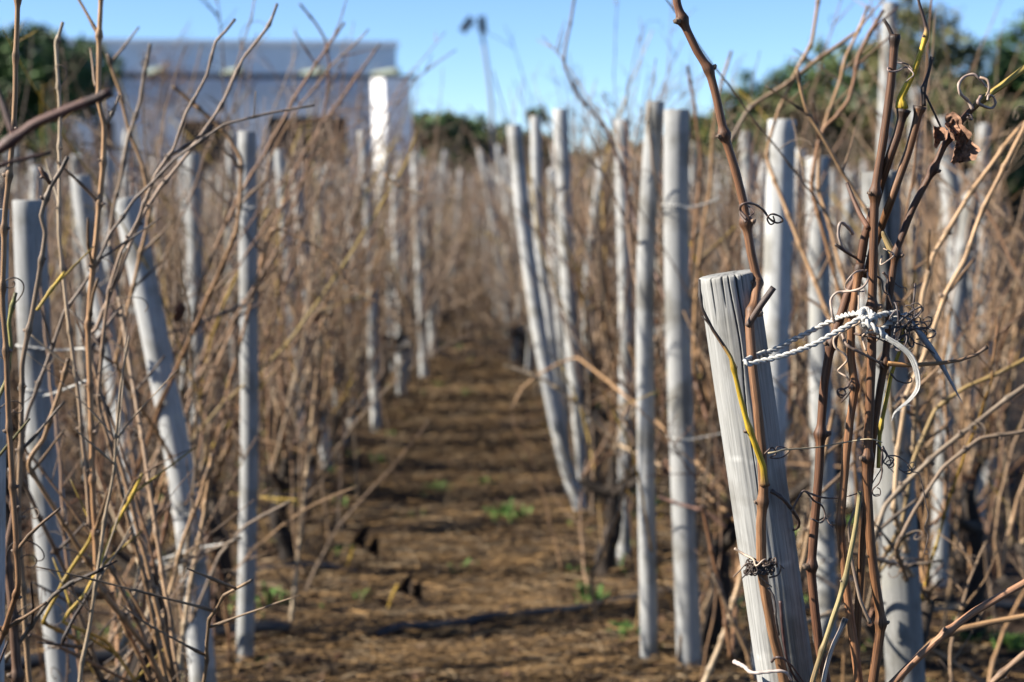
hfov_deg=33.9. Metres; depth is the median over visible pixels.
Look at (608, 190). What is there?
grapevine
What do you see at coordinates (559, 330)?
wooden stake
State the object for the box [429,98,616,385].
grapevine
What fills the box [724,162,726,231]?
wooden stake
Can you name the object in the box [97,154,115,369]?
wooden stake
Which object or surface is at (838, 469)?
drip hose
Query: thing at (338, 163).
grapevine
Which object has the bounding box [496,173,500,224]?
wooden stake
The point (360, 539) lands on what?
withered seedling
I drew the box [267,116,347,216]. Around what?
door
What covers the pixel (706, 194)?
grapevine
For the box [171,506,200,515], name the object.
twine tie
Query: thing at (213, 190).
grapevine
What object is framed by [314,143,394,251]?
grapevine
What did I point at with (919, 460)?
grapevine
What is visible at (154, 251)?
grapevine
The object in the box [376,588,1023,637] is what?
drip hose
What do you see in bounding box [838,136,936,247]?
grapevine
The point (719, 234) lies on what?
grapevine
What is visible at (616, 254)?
grapevine
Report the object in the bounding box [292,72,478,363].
grapevine
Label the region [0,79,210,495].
grapevine
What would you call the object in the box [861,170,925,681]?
wooden stake
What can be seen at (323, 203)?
wooden stake
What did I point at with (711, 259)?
grapevine
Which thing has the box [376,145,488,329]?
grapevine
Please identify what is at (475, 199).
grapevine
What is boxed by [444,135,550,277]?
grapevine
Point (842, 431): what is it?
grapevine
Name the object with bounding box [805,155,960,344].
grapevine
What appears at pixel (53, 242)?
grapevine
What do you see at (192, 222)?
wooden stake
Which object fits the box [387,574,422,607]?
withered seedling
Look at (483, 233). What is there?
grapevine
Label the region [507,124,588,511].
wooden stake
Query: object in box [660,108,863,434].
grapevine
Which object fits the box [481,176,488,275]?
wooden stake
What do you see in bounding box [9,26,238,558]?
grapevine
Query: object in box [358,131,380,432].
wooden stake
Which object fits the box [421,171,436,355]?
wooden stake
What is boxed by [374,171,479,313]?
grapevine
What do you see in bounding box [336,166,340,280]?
wooden stake
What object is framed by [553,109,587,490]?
wooden stake
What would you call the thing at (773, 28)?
sky
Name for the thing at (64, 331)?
grapevine
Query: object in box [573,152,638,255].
grapevine
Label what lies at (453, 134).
tree
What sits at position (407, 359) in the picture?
wooden stake
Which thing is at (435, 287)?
grapevine
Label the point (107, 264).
wooden stake
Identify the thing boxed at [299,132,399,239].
grapevine
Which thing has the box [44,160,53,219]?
wooden stake
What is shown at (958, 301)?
wooden stake
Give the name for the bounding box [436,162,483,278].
grapevine
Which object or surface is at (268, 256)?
grapevine
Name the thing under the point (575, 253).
grapevine
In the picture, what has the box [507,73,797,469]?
grapevine
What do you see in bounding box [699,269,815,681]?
wooden stake
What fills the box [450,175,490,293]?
grapevine
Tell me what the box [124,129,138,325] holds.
wooden stake
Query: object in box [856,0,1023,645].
grapevine
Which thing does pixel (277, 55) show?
house
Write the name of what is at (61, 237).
wooden stake
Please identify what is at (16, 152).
wooden stake
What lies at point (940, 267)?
wooden stake
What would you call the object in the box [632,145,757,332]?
grapevine
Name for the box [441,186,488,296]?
grapevine
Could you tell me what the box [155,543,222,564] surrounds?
twine tie
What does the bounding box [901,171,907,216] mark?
wooden stake
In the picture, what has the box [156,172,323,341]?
grapevine
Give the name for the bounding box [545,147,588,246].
grapevine
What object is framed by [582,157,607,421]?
wooden stake
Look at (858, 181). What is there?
wooden stake
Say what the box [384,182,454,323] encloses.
grapevine
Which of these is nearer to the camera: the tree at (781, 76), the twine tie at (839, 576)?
the twine tie at (839, 576)
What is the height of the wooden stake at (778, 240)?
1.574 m
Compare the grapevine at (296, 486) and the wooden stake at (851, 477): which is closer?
the grapevine at (296, 486)
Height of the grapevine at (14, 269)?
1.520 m
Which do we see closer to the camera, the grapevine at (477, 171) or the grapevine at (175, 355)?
the grapevine at (175, 355)
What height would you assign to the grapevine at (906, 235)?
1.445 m
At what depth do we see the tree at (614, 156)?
63.00 m
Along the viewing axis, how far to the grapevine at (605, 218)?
15.66 m
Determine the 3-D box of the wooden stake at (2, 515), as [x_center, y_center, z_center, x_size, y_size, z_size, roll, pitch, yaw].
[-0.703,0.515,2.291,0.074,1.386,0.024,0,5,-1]
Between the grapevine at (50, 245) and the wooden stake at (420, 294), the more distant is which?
the grapevine at (50, 245)
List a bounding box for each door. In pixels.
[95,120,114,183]
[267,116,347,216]
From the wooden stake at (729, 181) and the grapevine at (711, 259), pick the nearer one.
the grapevine at (711, 259)
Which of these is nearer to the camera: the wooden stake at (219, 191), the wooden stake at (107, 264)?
the wooden stake at (107, 264)
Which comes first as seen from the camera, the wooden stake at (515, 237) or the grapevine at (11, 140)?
the grapevine at (11, 140)
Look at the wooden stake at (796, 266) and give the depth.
12.50 m
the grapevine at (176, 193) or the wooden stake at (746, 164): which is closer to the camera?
the wooden stake at (746, 164)
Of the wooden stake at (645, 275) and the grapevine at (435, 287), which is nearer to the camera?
the wooden stake at (645, 275)
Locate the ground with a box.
[4,197,1023,681]
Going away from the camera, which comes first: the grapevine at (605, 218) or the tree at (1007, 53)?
the grapevine at (605, 218)
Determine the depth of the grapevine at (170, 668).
2.70 m
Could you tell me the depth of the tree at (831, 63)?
51.03 m
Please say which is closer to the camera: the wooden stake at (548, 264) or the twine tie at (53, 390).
the twine tie at (53, 390)
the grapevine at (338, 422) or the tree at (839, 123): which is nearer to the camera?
the grapevine at (338, 422)
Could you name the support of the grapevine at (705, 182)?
on the ground
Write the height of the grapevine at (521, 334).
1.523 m
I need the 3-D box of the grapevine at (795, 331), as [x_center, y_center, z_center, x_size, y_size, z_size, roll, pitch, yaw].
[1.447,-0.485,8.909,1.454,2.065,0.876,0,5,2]
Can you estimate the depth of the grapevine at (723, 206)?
18.43 m
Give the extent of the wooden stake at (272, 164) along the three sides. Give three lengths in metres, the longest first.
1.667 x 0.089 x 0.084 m
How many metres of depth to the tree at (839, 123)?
44.90 m
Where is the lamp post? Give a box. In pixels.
[459,15,495,163]
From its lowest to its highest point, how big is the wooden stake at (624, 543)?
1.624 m
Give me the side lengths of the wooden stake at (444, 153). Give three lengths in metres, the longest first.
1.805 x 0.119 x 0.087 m
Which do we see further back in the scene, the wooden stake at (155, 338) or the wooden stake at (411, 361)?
the wooden stake at (411, 361)
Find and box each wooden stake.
[0,186,4,208]
[0,209,8,681]
[12,200,78,681]
[13,145,19,199]
[22,175,27,199]
[28,153,32,196]
[30,166,42,199]
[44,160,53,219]
[54,170,63,315]
[70,154,95,467]
[70,174,153,602]
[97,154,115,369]
[103,150,114,456]
[115,196,216,681]
[121,133,135,424]
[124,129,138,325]
[151,156,172,333]
[152,161,162,289]
[176,171,183,247]
[179,158,189,388]
[185,153,208,542]
[206,169,212,308]
[218,165,223,242]
[226,131,239,388]
[236,131,258,665]
[236,182,238,295]
[258,156,274,339]
[274,149,313,489]
[290,171,332,468]
[299,153,303,176]
[313,173,324,262]
[315,165,328,259]
[315,211,346,447]
[323,164,356,427]
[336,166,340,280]
[342,188,365,409]
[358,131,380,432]
[369,156,390,396]
[387,162,397,372]
[391,175,405,397]
[397,152,409,386]
[408,175,412,365]
[411,153,428,380]
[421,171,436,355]
[430,162,436,263]
[435,150,448,316]
[446,180,451,259]
[447,170,454,276]
[449,168,462,295]
[469,175,478,267]
[477,147,510,336]
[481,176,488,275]
[483,172,495,292]
[489,165,493,295]
[489,176,498,314]
[495,145,513,323]
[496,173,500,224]
[503,155,511,329]
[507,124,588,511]
[510,183,532,362]
[511,175,526,351]
[526,146,534,370]
[530,116,569,491]
[540,166,553,398]
[548,169,556,314]
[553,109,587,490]
[554,163,571,429]
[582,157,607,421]
[608,186,615,323]
[614,119,632,563]
[631,171,636,232]
[636,101,663,666]
[654,156,663,345]
[663,109,701,669]
[689,142,697,259]
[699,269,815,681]
[708,157,715,273]
[713,154,719,234]
[716,164,721,270]
[721,170,730,257]
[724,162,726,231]
[740,131,755,269]
[752,119,795,681]
[753,154,759,209]
[755,162,766,269]
[786,148,806,445]
[794,249,804,346]
[802,189,805,261]
[806,156,837,644]
[830,169,838,316]
[833,172,856,476]
[846,188,901,505]
[853,180,860,260]
[861,160,867,172]
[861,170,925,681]
[872,1,897,542]
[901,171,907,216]
[907,87,925,500]
[930,209,944,341]
[931,170,980,539]
[931,195,978,586]
[933,116,989,569]
[976,123,995,489]
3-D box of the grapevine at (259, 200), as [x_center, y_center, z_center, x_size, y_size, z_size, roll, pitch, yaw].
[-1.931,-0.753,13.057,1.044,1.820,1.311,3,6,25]
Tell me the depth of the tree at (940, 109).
44.19 m
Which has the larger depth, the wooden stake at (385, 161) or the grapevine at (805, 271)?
the grapevine at (805, 271)
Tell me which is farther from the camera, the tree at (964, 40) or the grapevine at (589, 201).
the tree at (964, 40)
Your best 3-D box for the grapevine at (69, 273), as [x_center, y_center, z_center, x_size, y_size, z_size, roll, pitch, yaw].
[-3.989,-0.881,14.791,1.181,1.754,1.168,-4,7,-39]
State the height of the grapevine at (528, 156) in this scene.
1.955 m
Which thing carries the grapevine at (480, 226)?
on the ground
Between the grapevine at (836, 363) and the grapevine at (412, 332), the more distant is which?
the grapevine at (412, 332)
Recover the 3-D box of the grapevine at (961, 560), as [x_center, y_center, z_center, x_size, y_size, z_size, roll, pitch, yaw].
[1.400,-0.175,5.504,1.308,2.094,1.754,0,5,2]
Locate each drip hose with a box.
[5,562,358,597]
[5,620,290,671]
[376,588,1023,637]
[718,464,1023,474]
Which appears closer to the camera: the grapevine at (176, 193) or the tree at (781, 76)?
the grapevine at (176, 193)
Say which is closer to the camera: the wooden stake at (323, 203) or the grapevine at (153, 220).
the grapevine at (153, 220)
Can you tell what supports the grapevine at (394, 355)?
on the ground
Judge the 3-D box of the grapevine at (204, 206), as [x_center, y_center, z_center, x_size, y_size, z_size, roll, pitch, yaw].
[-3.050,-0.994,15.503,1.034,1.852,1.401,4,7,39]
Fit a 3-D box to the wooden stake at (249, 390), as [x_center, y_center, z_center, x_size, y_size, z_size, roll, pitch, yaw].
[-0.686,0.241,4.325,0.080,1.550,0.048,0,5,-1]
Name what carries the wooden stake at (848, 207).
on the ground
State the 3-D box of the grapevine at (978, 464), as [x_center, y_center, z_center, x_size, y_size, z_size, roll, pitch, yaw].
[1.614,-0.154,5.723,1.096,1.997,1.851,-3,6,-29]
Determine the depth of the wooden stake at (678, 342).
4.26 m
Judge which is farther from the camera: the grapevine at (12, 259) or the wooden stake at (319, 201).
the wooden stake at (319, 201)
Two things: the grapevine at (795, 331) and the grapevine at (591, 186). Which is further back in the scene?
the grapevine at (591, 186)
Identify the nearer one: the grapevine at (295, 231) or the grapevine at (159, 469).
the grapevine at (159, 469)
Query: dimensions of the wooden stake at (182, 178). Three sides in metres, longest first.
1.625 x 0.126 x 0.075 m
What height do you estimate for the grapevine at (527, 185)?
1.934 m
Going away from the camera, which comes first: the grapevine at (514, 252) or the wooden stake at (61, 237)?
the grapevine at (514, 252)
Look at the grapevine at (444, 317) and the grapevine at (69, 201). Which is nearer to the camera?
the grapevine at (444, 317)
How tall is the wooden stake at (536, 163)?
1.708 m
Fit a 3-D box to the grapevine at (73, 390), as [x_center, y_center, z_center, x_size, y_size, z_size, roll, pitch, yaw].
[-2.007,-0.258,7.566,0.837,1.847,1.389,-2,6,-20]
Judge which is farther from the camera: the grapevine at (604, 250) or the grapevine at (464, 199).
the grapevine at (464, 199)
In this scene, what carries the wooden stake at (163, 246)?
on the ground
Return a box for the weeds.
[29,335,1023,681]
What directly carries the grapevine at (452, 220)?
on the ground
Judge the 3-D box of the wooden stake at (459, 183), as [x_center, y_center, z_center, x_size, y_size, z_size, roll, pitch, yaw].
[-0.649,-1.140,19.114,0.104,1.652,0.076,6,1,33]
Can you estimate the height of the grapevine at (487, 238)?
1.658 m
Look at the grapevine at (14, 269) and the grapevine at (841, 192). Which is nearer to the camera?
the grapevine at (14, 269)
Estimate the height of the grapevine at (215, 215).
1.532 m
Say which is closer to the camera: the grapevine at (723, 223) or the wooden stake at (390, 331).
the wooden stake at (390, 331)
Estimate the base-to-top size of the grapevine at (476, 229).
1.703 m
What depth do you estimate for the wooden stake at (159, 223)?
13.71 m
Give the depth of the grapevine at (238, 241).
10.80 m
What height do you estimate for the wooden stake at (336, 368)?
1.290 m
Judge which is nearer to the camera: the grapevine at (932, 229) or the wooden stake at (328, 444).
the wooden stake at (328, 444)
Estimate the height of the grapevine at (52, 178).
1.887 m
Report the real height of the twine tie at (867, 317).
0.126 m
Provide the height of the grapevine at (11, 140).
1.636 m
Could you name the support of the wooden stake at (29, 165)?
on the ground
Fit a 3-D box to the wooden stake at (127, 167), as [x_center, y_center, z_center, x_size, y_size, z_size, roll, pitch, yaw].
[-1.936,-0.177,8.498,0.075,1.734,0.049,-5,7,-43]
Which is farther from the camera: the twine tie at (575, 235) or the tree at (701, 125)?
the tree at (701, 125)
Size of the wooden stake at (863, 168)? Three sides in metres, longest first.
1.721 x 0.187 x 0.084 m
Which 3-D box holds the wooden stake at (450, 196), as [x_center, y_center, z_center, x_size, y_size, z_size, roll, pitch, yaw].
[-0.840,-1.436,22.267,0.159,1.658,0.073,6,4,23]
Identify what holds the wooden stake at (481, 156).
on the ground
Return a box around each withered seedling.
[346,526,378,565]
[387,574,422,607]
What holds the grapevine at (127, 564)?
on the ground
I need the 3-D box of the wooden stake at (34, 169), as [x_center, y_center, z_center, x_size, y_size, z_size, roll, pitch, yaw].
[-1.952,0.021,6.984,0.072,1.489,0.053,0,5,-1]
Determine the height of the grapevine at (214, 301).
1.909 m
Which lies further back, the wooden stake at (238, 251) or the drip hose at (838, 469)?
the wooden stake at (238, 251)
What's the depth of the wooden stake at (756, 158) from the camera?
9.86 m
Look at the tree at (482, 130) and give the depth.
60.72 m
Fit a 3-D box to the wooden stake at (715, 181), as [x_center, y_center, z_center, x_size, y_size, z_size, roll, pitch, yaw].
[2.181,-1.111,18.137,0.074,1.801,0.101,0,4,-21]
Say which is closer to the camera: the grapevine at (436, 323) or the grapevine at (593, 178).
the grapevine at (436, 323)
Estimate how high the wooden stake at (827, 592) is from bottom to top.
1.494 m
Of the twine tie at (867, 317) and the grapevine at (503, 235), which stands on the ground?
the grapevine at (503, 235)
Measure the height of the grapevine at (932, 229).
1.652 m
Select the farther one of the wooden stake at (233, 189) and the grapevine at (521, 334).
the grapevine at (521, 334)
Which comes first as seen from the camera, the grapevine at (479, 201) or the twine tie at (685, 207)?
the twine tie at (685, 207)
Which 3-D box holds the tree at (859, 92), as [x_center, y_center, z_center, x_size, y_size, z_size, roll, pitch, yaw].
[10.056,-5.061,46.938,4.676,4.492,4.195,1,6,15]
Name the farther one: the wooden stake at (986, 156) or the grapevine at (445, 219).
the grapevine at (445, 219)
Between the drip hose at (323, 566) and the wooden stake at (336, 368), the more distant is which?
the wooden stake at (336, 368)
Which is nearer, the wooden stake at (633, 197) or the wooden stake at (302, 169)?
the wooden stake at (633, 197)
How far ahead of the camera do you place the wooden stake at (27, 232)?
3.13 m
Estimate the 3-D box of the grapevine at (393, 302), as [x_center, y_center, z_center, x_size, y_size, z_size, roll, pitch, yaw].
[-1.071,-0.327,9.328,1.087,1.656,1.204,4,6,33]
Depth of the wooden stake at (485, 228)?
19.77 m
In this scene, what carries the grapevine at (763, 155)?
on the ground
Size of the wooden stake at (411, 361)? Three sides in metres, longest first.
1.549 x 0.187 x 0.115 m
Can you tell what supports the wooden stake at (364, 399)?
on the ground
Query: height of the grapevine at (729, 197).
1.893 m
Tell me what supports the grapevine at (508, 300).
on the ground
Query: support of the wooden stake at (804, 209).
on the ground
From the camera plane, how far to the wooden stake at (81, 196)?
4.56 m
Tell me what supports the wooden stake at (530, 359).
on the ground
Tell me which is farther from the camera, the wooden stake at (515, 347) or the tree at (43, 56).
the tree at (43, 56)
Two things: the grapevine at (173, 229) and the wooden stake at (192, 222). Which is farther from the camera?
the grapevine at (173, 229)
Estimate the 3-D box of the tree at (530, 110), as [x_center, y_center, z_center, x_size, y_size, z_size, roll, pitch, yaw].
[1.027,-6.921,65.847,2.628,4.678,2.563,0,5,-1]
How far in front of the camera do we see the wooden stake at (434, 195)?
16.41 m
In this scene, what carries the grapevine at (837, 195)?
on the ground
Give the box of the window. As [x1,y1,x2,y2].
[183,120,232,192]
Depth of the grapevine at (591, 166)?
19.33 m
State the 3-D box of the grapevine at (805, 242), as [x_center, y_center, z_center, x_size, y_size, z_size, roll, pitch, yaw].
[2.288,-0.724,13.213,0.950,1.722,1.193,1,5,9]
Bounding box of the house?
[20,38,415,232]
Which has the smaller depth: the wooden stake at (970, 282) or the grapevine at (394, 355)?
the wooden stake at (970, 282)
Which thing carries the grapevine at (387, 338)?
on the ground
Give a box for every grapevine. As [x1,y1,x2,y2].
[0,0,323,681]
[0,18,249,433]
[0,29,156,531]
[0,73,173,474]
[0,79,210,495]
[0,91,232,452]
[0,135,96,371]
[3,0,424,681]
[8,165,76,393]
[8,179,72,341]
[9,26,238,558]
[9,149,176,356]
[9,178,75,330]
[10,29,381,662]
[11,0,314,681]
[11,143,120,327]
[11,165,74,311]
[20,143,94,272]
[52,159,233,389]
[53,142,96,311]
[53,161,180,347]
[54,139,223,349]
[61,0,474,593]
[88,66,329,396]
[89,127,178,241]
[93,63,440,529]
[114,127,186,295]
[120,134,237,296]
[136,137,213,323]
[137,122,237,298]
[138,111,344,367]
[142,149,226,252]
[154,124,307,350]
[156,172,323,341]
[164,31,460,489]
[165,180,211,286]
[167,49,456,442]
[168,56,451,494]
[170,154,294,343]
[176,133,427,403]
[178,139,237,295]
[181,101,437,456]
[202,130,312,352]
[203,171,276,300]
[221,166,436,475]
[221,174,349,332]
[236,146,325,336]
[258,131,357,284]
[259,108,507,398]
[270,160,340,294]
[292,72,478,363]
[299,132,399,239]
[305,102,479,356]
[310,115,437,431]
[312,151,371,206]
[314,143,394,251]
[321,131,506,343]
[330,101,478,376]
[349,145,390,213]
[360,165,488,324]
[361,145,507,353]
[373,168,473,289]
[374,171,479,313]
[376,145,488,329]
[380,175,474,291]
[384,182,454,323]
[389,146,485,264]
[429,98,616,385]
[429,176,481,304]
[432,181,593,343]
[434,145,594,324]
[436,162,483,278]
[436,174,465,284]
[438,138,583,299]
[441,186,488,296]
[442,118,576,326]
[443,126,610,356]
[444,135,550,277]
[446,163,579,312]
[447,161,494,268]
[447,165,548,369]
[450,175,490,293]
[451,156,580,298]
[451,181,546,331]
[455,184,480,271]
[456,160,543,263]
[458,164,481,268]
[462,162,496,270]
[463,25,762,426]
[463,144,549,231]
[465,163,495,260]
[466,102,662,363]
[467,172,527,277]
[478,129,602,279]
[492,107,823,595]
[493,0,732,507]
[498,58,763,403]
[504,0,955,681]
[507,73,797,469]
[508,59,703,438]
[543,140,633,249]
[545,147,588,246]
[572,133,704,284]
[573,146,663,311]
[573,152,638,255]
[576,124,640,240]
[577,163,639,335]
[613,106,765,336]
[615,0,1014,589]
[615,59,743,365]
[622,37,1023,681]
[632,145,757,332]
[632,163,756,370]
[633,116,762,324]
[642,146,736,272]
[656,96,834,404]
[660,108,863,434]
[664,52,907,411]
[666,0,1023,681]
[673,0,1023,681]
[689,159,806,392]
[689,171,738,262]
[692,157,735,272]
[694,182,738,272]
[696,118,815,272]
[701,76,946,479]
[701,151,738,252]
[726,0,1023,574]
[735,102,929,335]
[758,77,1023,531]
[762,154,856,328]
[792,0,1022,491]
[792,0,1023,584]
[792,176,856,328]
[796,136,873,188]
[796,138,874,278]
[801,147,863,265]
[802,185,1003,374]
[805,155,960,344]
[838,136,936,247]
[839,123,996,326]
[854,138,1023,344]
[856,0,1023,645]
[903,190,938,286]
[924,150,1013,291]
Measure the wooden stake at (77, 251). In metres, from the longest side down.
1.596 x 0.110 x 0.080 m
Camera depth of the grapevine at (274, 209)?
13.99 m
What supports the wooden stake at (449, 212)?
on the ground
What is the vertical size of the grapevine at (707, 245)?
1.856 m
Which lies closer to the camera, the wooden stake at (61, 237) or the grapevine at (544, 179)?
the grapevine at (544, 179)
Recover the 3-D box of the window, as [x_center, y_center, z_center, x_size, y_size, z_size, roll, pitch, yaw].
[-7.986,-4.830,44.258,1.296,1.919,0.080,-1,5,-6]
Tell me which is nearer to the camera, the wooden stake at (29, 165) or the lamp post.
the wooden stake at (29, 165)
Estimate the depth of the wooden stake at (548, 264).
9.89 m
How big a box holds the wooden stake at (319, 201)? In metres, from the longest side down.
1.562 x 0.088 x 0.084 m
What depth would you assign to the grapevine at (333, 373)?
7.54 m
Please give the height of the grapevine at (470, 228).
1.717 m
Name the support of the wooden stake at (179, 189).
on the ground
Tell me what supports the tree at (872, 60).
on the ground
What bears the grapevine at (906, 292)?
on the ground
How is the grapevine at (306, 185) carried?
on the ground
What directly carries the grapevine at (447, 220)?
on the ground
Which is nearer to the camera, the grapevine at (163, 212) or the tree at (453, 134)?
the grapevine at (163, 212)
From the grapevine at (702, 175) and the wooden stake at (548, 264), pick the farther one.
the grapevine at (702, 175)
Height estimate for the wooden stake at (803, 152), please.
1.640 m
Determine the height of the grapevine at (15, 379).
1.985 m
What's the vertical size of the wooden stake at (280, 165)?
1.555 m
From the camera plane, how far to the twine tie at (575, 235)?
6.52 m
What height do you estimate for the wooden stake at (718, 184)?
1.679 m
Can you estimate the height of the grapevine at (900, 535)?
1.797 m
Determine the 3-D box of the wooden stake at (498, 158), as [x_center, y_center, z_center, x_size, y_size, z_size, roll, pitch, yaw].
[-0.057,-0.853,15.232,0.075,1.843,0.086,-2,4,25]
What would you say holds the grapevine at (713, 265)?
on the ground
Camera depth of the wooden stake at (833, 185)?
11.55 m
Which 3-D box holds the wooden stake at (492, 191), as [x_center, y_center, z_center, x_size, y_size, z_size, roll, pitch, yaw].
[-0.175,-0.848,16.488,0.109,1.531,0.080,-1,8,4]
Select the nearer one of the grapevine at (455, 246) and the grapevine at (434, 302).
the grapevine at (434, 302)
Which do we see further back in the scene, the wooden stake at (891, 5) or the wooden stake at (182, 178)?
the wooden stake at (182, 178)
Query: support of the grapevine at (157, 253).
on the ground
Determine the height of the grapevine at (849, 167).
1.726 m
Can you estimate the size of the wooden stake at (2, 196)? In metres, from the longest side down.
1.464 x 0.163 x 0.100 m
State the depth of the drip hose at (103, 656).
4.60 m
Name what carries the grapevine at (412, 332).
on the ground
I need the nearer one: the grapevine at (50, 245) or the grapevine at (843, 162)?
the grapevine at (50, 245)
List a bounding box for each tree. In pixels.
[0,19,132,204]
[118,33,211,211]
[412,104,489,207]
[458,112,530,217]
[522,104,553,196]
[570,143,635,179]
[593,136,663,202]
[662,106,739,202]
[698,56,820,202]
[737,84,876,201]
[793,31,919,102]
[819,80,932,219]
[839,0,991,205]
[842,75,1023,209]
[911,29,1023,210]
[963,8,1023,225]
[981,46,1023,194]
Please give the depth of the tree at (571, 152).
68.63 m
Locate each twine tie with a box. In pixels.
[15,344,84,351]
[18,380,86,396]
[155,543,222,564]
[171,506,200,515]
[242,206,258,209]
[557,233,593,241]
[662,197,720,209]
[667,433,720,441]
[742,306,920,420]
[817,556,853,579]
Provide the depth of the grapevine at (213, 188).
22.77 m
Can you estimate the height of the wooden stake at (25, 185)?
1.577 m
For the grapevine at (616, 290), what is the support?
on the ground
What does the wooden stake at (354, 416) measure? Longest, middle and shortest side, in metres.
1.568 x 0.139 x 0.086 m
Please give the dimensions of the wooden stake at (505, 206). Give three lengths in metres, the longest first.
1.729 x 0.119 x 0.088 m
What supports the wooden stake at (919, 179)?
on the ground
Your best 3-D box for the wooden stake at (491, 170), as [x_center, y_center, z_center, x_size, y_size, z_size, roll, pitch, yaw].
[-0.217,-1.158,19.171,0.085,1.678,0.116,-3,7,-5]
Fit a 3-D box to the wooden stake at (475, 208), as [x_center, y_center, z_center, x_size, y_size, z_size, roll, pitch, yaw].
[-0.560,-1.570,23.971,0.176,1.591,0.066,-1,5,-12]
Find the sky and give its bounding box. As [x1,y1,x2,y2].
[0,0,1023,153]
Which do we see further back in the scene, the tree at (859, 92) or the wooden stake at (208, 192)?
the tree at (859, 92)
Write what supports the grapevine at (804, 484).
on the ground
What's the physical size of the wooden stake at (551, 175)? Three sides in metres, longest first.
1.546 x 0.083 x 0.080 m
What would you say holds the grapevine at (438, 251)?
on the ground
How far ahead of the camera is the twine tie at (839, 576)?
4.64 m
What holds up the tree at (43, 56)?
on the ground
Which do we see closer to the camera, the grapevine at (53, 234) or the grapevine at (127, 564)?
the grapevine at (127, 564)
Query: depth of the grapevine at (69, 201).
16.17 m
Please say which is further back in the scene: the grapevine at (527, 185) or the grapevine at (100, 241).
the grapevine at (527, 185)
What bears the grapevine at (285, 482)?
on the ground
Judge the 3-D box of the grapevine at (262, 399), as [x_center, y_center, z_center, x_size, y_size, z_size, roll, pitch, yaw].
[-0.832,-0.197,6.966,1.161,1.848,1.274,0,5,-1]
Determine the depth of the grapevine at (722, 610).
4.41 m
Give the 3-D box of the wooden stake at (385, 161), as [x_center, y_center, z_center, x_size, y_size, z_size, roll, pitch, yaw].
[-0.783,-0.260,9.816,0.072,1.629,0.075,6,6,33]
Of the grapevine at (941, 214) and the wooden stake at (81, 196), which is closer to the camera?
the wooden stake at (81, 196)
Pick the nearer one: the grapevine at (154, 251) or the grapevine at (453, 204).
the grapevine at (154, 251)
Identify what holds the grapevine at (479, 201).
on the ground
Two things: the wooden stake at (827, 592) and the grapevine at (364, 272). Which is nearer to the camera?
the wooden stake at (827, 592)
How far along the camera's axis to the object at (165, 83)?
41.64 m
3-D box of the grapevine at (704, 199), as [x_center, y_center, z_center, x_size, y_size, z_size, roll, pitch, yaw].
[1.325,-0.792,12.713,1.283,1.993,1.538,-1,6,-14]
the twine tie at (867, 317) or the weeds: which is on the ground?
the weeds
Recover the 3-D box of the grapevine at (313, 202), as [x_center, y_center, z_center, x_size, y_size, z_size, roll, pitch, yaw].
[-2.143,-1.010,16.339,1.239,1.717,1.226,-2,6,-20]
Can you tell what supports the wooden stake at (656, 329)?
on the ground
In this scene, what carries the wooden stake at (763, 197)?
on the ground
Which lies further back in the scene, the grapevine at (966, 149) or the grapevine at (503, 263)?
the grapevine at (503, 263)
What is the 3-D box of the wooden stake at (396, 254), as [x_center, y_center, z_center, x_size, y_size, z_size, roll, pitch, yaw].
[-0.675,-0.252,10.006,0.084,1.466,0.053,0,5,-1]
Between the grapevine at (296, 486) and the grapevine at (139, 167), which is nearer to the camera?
the grapevine at (296, 486)
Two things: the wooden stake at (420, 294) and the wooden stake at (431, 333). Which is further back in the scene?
the wooden stake at (431, 333)
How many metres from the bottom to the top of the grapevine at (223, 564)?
1.798 m
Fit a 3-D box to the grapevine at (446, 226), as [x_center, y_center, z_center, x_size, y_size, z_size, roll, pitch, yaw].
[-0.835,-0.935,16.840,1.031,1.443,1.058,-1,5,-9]
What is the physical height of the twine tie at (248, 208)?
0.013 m
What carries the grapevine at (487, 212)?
on the ground
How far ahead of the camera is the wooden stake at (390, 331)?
11.11 m
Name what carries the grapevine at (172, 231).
on the ground
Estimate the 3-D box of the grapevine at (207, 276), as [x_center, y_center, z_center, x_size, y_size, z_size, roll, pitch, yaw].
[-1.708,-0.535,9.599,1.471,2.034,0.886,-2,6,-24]
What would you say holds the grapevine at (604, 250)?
on the ground
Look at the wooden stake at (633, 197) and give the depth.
14.00 m
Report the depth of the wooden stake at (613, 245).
15.34 m
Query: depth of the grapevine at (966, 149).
1.91 m
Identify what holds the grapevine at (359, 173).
on the ground
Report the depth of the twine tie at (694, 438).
4.27 m
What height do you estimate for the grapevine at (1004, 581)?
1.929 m
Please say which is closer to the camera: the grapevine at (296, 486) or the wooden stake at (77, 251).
the grapevine at (296, 486)
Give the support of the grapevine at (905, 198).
on the ground
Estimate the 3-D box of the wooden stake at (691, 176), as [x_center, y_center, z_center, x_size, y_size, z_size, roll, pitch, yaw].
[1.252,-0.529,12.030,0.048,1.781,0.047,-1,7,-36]
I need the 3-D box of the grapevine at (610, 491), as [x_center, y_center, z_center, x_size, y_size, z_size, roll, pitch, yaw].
[0.427,0.061,5.391,1.036,1.629,1.127,2,6,18]

